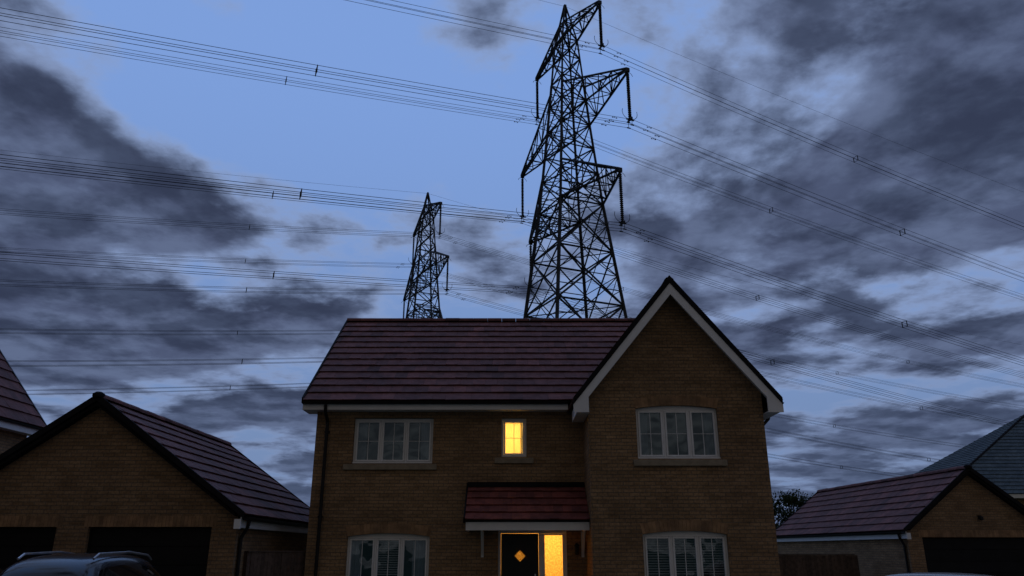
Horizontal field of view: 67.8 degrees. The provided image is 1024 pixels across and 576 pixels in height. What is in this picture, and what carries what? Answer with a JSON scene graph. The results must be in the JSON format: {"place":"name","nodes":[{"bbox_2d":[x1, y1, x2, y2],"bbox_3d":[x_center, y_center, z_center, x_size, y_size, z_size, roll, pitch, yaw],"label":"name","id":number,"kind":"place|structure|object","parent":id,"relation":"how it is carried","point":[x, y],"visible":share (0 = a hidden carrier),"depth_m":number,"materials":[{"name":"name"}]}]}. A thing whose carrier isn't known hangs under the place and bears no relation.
{"place":"outdoors","nodes":[
{"label":"outdoors","id":0,"kind":"place"},
{"bbox_2d":[0,429,26,453],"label":"walls","id":1,"kind":"structure","parent":0,"point":[8,440],"depth_m":19.81,"materials":[{"name":"brick"}]},
{"bbox_2d":[0,420,37,435],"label":"fascia","id":2,"kind":"structure","parent":1,"relation":"attached to","point":[16,428],"depth_m":19.77,"materials":[{"name":"white plastic"}]},
{"bbox_2d":[0,350,46,429],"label":"gutter and verge","id":3,"kind":"object","parent":2,"relation":"attached to","point":[19,423],"depth_m":20.96,"materials":[{"name":"black plastic"}]},
{"bbox_2d":[1,417,42,427],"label":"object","id":4,"kind":"object","parent":3,"relation":"on","point":[22,422],"depth_m":19.90,"materials":[{"name":"plastic"}]},
{"bbox_2d":[0,353,45,426],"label":"roof slope","id":5,"kind":"structure","parent":3,"relation":"on","point":[16,404],"depth_m":20.48,"materials":[{"name":"red tile"}]},
{"bbox_2d":[0,551,162,575],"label":"parked car","id":6,"kind":"object","parent":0,"point":[64,563],"visible":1,"depth_m":10.93,"materials":[{"name":"grey paint"}]},
{"bbox_2d":[0,391,309,575],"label":"brick garage","id":7,"kind":"structure","parent":0,"point":[99,472],"depth_m":15.55,"materials":[{"name":"brown brick"}]},
{"bbox_2d":[0,527,211,575],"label":"garage doors","id":8,"kind":"structure","parent":7,"relation":"in","point":[173,551],"depth_m":15.27,"materials":[{"name":"paint"}]},
{"bbox_2d":[347,318,634,321],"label":"roof ridge","id":9,"kind":"structure","parent":0,"point":[490,319],"depth_m":22.44,"materials":[{"name":"brown tile"}]},
{"bbox_2d":[0,0,1023,524],"label":"sky","id":10,"kind":"structure","parent":0,"point":[942,80],"materials":[{"name":"blue"}]},
{"bbox_2d":[520,423,522,452],"bbox_3d":[0.270,3.569,18.043,0.140,1.000,0.043,0,-19,0],"label":"landing curtain","id":11,"kind":"object","parent":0,"point":[521,438],"visible":0.29,"depth_m":18.05,"materials":[{"name":"beige fabric"}]},
{"bbox_2d":[567,399,572,412],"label":"gable roof","id":12,"kind":"structure","parent":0,"point":[570,406],"depth_m":17.29,"materials":[{"name":"brown tile"}]},
{"bbox_2d":[639,413,714,454],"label":"curtains","id":13,"kind":"object","parent":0,"point":[708,434],"visible":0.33,"depth_m":16.71,"materials":[{"name":"grey fabric"}]},
{"bbox_2d":[587,295,780,575],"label":"gable front wall","id":14,"kind":"structure","parent":0,"point":[627,496],"depth_m":16.25,"materials":[{"name":"brown brick"}]},
{"bbox_2d":[646,413,703,454],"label":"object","id":15,"kind":"object","parent":14,"relation":"attached to","point":[672,436],"visible":0.08,"depth_m":18.45,"materials":[{"name":"grey glass"}]},
{"bbox_2d":[633,396,717,407],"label":"bedroom arch","id":16,"kind":"structure","parent":14,"relation":"attached to","point":[700,400],"depth_m":16.69,"materials":[{"name":"brown brick"}]},
{"bbox_2d":[572,283,783,421],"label":"gable bargeboards","id":17,"kind":"object","parent":14,"relation":"attached to","point":[580,412],"visible":0.85,"depth_m":16.74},
{"bbox_2d":[573,275,782,403],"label":"gable verge","id":18,"kind":"structure","parent":17,"relation":"attached to","point":[697,309],"depth_m":16.82,"materials":[{"name":"plastic"}]},
{"bbox_2d":[647,539,724,575],"bbox_3d":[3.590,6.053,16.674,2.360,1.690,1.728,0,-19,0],"label":"window blind","id":19,"kind":"object","parent":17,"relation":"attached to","point":[686,557],"depth_m":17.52,"materials":[{"name":"white plastic"}]},
{"bbox_2d":[636,406,720,458],"bbox_3d":[3.590,3.140,16.568,1.780,1.150,0.135,0,-19,0],"label":"bedroom window right frame","id":20,"kind":"object","parent":14,"relation":"in","point":[664,410],"visible":1,"depth_m":16.57,"materials":[{"name":"white plastic"}]},
{"bbox_2d":[649,413,704,454],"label":"bedroom window right glazing bars","id":21,"kind":"object","parent":20,"relation":"attached to","point":[676,434],"visible":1,"depth_m":16.57,"materials":[{"name":"white plastic"}]},
{"bbox_2d":[640,520,728,533],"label":"dining arch","id":22,"kind":"structure","parent":14,"relation":"attached to","point":[695,525],"depth_m":15.84,"materials":[{"name":"brown brick"}]},
{"bbox_2d":[643,531,729,575],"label":"dining window frame","id":23,"kind":"object","parent":14,"relation":"in","point":[696,536],"visible":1,"depth_m":15.81,"materials":[{"name":"white plastic"}]},
{"bbox_2d":[657,539,714,575],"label":"dining window glazing bars","id":24,"kind":"object","parent":23,"relation":"attached to","point":[685,557],"visible":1,"depth_m":15.75,"materials":[{"name":"white plastic"}]},
{"bbox_2d":[761,393,767,409],"bbox_3d":[4.654,1.959,19.172,2.231,2.720,4.910,0,-19,0],"label":"gable roof right underlay","id":25,"kind":"object","parent":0,"point":[764,402],"visible":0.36,"depth_m":17.05,"materials":[{"name":"black"}]},
{"bbox_2d":[776,464,1023,575],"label":"brick garage","id":26,"kind":"structure","parent":0,"point":[966,518],"depth_m":24.24,"materials":[{"name":"brown brick"}]},
{"bbox_2d":[922,538,1023,575],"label":"garage doors","id":27,"kind":"structure","parent":26,"relation":"in","point":[984,556],"depth_m":23.67,"materials":[{"name":"paint"}]},
{"bbox_2d":[886,572,990,575],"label":"parked car","id":28,"kind":"object","parent":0,"point":[935,574],"visible":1,"depth_m":10.45,"materials":[{"name":"silver metal"}]},
{"bbox_2d":[1015,498,1023,504],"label":"walls","id":29,"kind":"structure","parent":0,"point":[1020,500],"depth_m":40.91,"materials":[{"name":"brick"}]},
{"bbox_2d":[1009,494,1023,497],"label":"fascia","id":30,"kind":"structure","parent":29,"relation":"attached to","point":[1017,495],"depth_m":40.64,"materials":[{"name":"white plastic"}]},
{"bbox_2d":[972,418,1023,493],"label":"roof front","id":31,"kind":"structure","parent":30,"relation":"on","point":[994,461],"depth_m":42.83,"materials":[{"name":"tile"}]},
{"bbox_2d":[970,415,1023,464],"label":"hip tiles","id":32,"kind":"object","parent":31,"relation":"attached to","point":[994,442],"visible":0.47,"depth_m":44.47,"materials":[{"name":"grey tile"}]},
{"label":"ground","id":33,"kind":"structure","parent":0,"visible":0},
{"bbox_2d":[242,551,303,575],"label":"timber fence","id":34,"kind":"object","parent":33,"relation":"on","point":[276,563],"visible":1,"depth_m":16.20,"materials":[{"name":"brown wood"}]},
{"bbox_2d":[401,192,450,317],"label":"electricity pylon","id":35,"kind":"object","parent":33,"relation":"on","point":[428,262],"visible":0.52,"depth_m":110.35,"materials":[{"name":"metal"}]},
{"bbox_2d":[0,150,1023,476],"bbox_3d":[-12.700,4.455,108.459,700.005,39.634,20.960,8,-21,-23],"label":"overhead power lines","id":36,"kind":"object","parent":35,"relation":"hanging from","point":[390,294],"visible":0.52,"depth_m":102.73,"materials":[{"name":"metal"}]},
{"bbox_2d":[304,409,586,575],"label":"front wall","id":37,"kind":"structure","parent":33,"relation":"on","point":[467,447],"depth_m":17.51,"materials":[{"name":"brick"}]},
{"bbox_2d":[361,540,412,575],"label":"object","id":38,"kind":"object","parent":37,"relation":"attached to","point":[366,568],"depth_m":18.85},
{"bbox_2d":[350,540,425,575],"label":"lounge window curtains","id":39,"kind":"object","parent":38,"relation":"in","point":[419,550],"visible":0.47,"depth_m":17.19,"materials":[{"name":"grey fabric"}]},
{"bbox_2d":[377,541,398,574],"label":"lounge window blind","id":40,"kind":"object","parent":38,"relation":"in","point":[387,557],"visible":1,"depth_m":17.14,"materials":[{"name":"white plastic"}]},
{"bbox_2d":[346,533,429,575],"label":"lounge window frame","id":41,"kind":"object","parent":37,"relation":"on","point":[376,538],"visible":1,"depth_m":17.12,"materials":[{"name":"white plastic"}]},
{"bbox_2d":[360,540,415,575],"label":"lounge window glazing bars","id":42,"kind":"object","parent":41,"relation":"attached to","point":[388,558],"visible":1,"depth_m":17.05,"materials":[{"name":"white plastic"}]},
{"bbox_2d":[346,523,431,535],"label":"lounge arch","id":43,"kind":"structure","parent":37,"relation":"attached to","point":[375,528],"depth_m":17.16,"materials":[{"name":"brown brick"}]},
{"bbox_2d":[352,419,433,462],"bbox_3d":[-2.780,3.596,17.892,1.860,1.050,0.135,0,-19,0],"label":"bedroom window left frame","id":44,"kind":"object","parent":37,"relation":"attached to","point":[382,422],"visible":0.98,"depth_m":17.89,"materials":[{"name":"white plastic"}]},
{"bbox_2d":[358,423,428,459],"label":"bedroom window left glazing bars","id":45,"kind":"object","parent":44,"relation":"attached to","point":[368,441],"visible":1,"depth_m":17.91,"materials":[{"name":"white plastic"}]},
{"bbox_2d":[365,423,421,459],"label":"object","id":46,"kind":"object","parent":37,"relation":"attached to","point":[372,447],"depth_m":19.77,"materials":[{"name":"grey glass"}]},
{"bbox_2d":[357,423,429,459],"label":"bedroom window left curtains","id":47,"kind":"object","parent":46,"relation":"in","point":[361,454],"visible":0.61,"depth_m":18.04,"materials":[{"name":"grey fabric"}]},
{"bbox_2d":[302,401,567,575],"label":"gutter and downpipe","id":48,"kind":"object","parent":37,"relation":"attached to","point":[326,432],"visible":1,"depth_m":17.65,"materials":[{"name":"black plastic"}]},
{"bbox_2d":[505,423,519,452],"bbox_3d":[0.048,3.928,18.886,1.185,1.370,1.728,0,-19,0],"label":"window pane","id":49,"kind":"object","parent":37,"relation":"attached to","point":[512,437],"visible":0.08,"depth_m":19.80,"materials":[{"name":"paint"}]},
{"bbox_2d":[502,419,526,456],"bbox_3d":[0.048,3.525,17.916,0.585,0.900,0.135,0,-19,0],"label":"landing window frame","id":50,"kind":"object","parent":37,"relation":"on","point":[523,422],"visible":1,"depth_m":17.90,"materials":[{"name":"white plastic"}]},
{"bbox_2d":[463,482,584,522],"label":"porch verge and flashing","id":51,"kind":"object","parent":37,"relation":"attached to","point":[525,484],"visible":1,"depth_m":17.33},
{"bbox_2d":[465,489,588,521],"bbox_3d":[0.325,4.758,16.840,2.630,0.832,1.104,0,-19,0],"label":"porch roof underlay","id":52,"kind":"object","parent":37,"relation":"attached to","point":[521,520],"visible":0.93,"depth_m":16.20,"materials":[{"name":"black"}]},
{"bbox_2d":[465,487,589,519],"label":"porch roof","id":53,"kind":"structure","parent":37,"relation":"attached to","point":[567,503],"depth_m":16.67,"materials":[{"name":"red tile"}]},
{"bbox_2d":[466,522,589,530],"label":"porch fascia","id":54,"kind":"structure","parent":37,"relation":"attached to","point":[527,526],"depth_m":16.19,"materials":[{"name":"white plastic"}]},
{"bbox_2d":[498,531,566,575],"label":"door frame","id":55,"kind":"object","parent":37,"relation":"attached to","point":[541,535],"visible":1,"depth_m":17.10,"materials":[{"name":"white plastic"}]},
{"bbox_2d":[501,534,538,575],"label":"front door","id":56,"kind":"structure","parent":55,"relation":"attached to","point":[512,545],"depth_m":17.07,"materials":[{"name":"black paint"}]},
{"bbox_2d":[515,550,524,560],"bbox_3d":[0.180,6.011,17.089,0.250,0.250,0.001,0,-19,0],"label":"door glazing","id":57,"kind":"structure","parent":56,"relation":"attached to","point":[519,555],"depth_m":17.09,"materials":[{"name":"orange glass"}]},
{"bbox_2d":[545,535,562,575],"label":"sidelight glazing","id":58,"kind":"structure","parent":55,"relation":"attached to","point":[553,557],"depth_m":17.09,"materials":[{"name":"yellow glass"}]},
{"bbox_2d":[481,530,584,556],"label":"porch brackets","id":59,"kind":"object","parent":37,"relation":"attached to","point":[582,542],"visible":0.93,"depth_m":16.86,"materials":[{"name":"white wood"}]},
{"bbox_2d":[343,458,727,469],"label":"window sills","id":60,"kind":"structure","parent":37,"relation":"attached to","point":[531,460],"depth_m":17.55,"materials":[{"name":"stone"}]},
{"bbox_2d":[574,543,578,554],"bbox_3d":[1.440,5.811,16.952,0.120,0.250,0.154,0,-19,0],"label":"porch wall lantern","id":61,"kind":"object","parent":37,"relation":"attached to","point":[576,546],"visible":1,"depth_m":16.90,"materials":[{"name":"black plastic"}]},
{"bbox_2d":[501,533,538,550],"bbox_3d":[0.450,6.721,18.136,2.100,2.500,2.128,0,-19,0],"label":"hallway room","id":62,"kind":"object","parent":33,"relation":"on","point":[524,533],"depth_m":19.42,"materials":[{"name":"paint"}]},
{"bbox_2d":[516,0,636,317],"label":"electricity pylon","id":63,"kind":"object","parent":33,"relation":"on","point":[577,185],"visible":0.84,"depth_m":68.32,"materials":[{"name":"metal"}]},
{"bbox_2d":[0,0,1023,425],"bbox_3d":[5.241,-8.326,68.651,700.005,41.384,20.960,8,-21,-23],"label":"overhead power lines","id":64,"kind":"object","parent":63,"relation":"hanging from","point":[482,208],"visible":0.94,"depth_m":64.13,"materials":[{"name":"metal"}]},
{"bbox_2d":[582,417,591,575],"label":"side and back walls","id":65,"kind":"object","parent":33,"relation":"on","point":[586,487],"depth_m":16.74,"materials":[{"name":"brick"}]},
{"bbox_2d":[301,320,348,402],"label":"roof verge","id":66,"kind":"structure","parent":65,"relation":"on","point":[318,370],"depth_m":19.54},
{"bbox_2d":[302,404,567,413],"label":"fascia and soffit","id":67,"kind":"structure","parent":65,"relation":"attached to","point":[312,408],"depth_m":17.73,"materials":[{"name":"white plastic"}]},
{"bbox_2d":[303,322,631,399],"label":"roof front slope","id":68,"kind":"structure","parent":65,"relation":"on","point":[408,360],"depth_m":19.80,"materials":[{"name":"red tile"}]},
{"bbox_2d":[304,322,570,402],"bbox_3d":[0.325,1.843,20.108,10.330,3.112,4.024,0,-19,0],"label":"roof front slope underlay","id":69,"kind":"object","parent":68,"relation":"on","point":[569,401],"visible":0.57,"depth_m":17.73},
{"bbox_2d":[772,489,812,527],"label":"broadleaf tree","id":70,"kind":"object","parent":33,"relation":"on","point":[792,500],"visible":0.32,"depth_m":55.31,"materials":[{"name":"green plant"}]},
{"bbox_2d":[778,554,859,575],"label":"timber fence","id":71,"kind":"object","parent":33,"relation":"on","point":[819,564],"visible":0.44,"depth_m":25.53,"materials":[{"name":"brown wood"}]},
{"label":"roof back","id":72,"kind":"object","parent":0,"visible":0},
{"bbox_2d":[915,415,1022,473],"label":"roof","id":73,"kind":"structure","parent":72,"relation":"attached to","point":[969,453],"depth_m":46.42,"materials":[{"name":"tile"}]}
]}

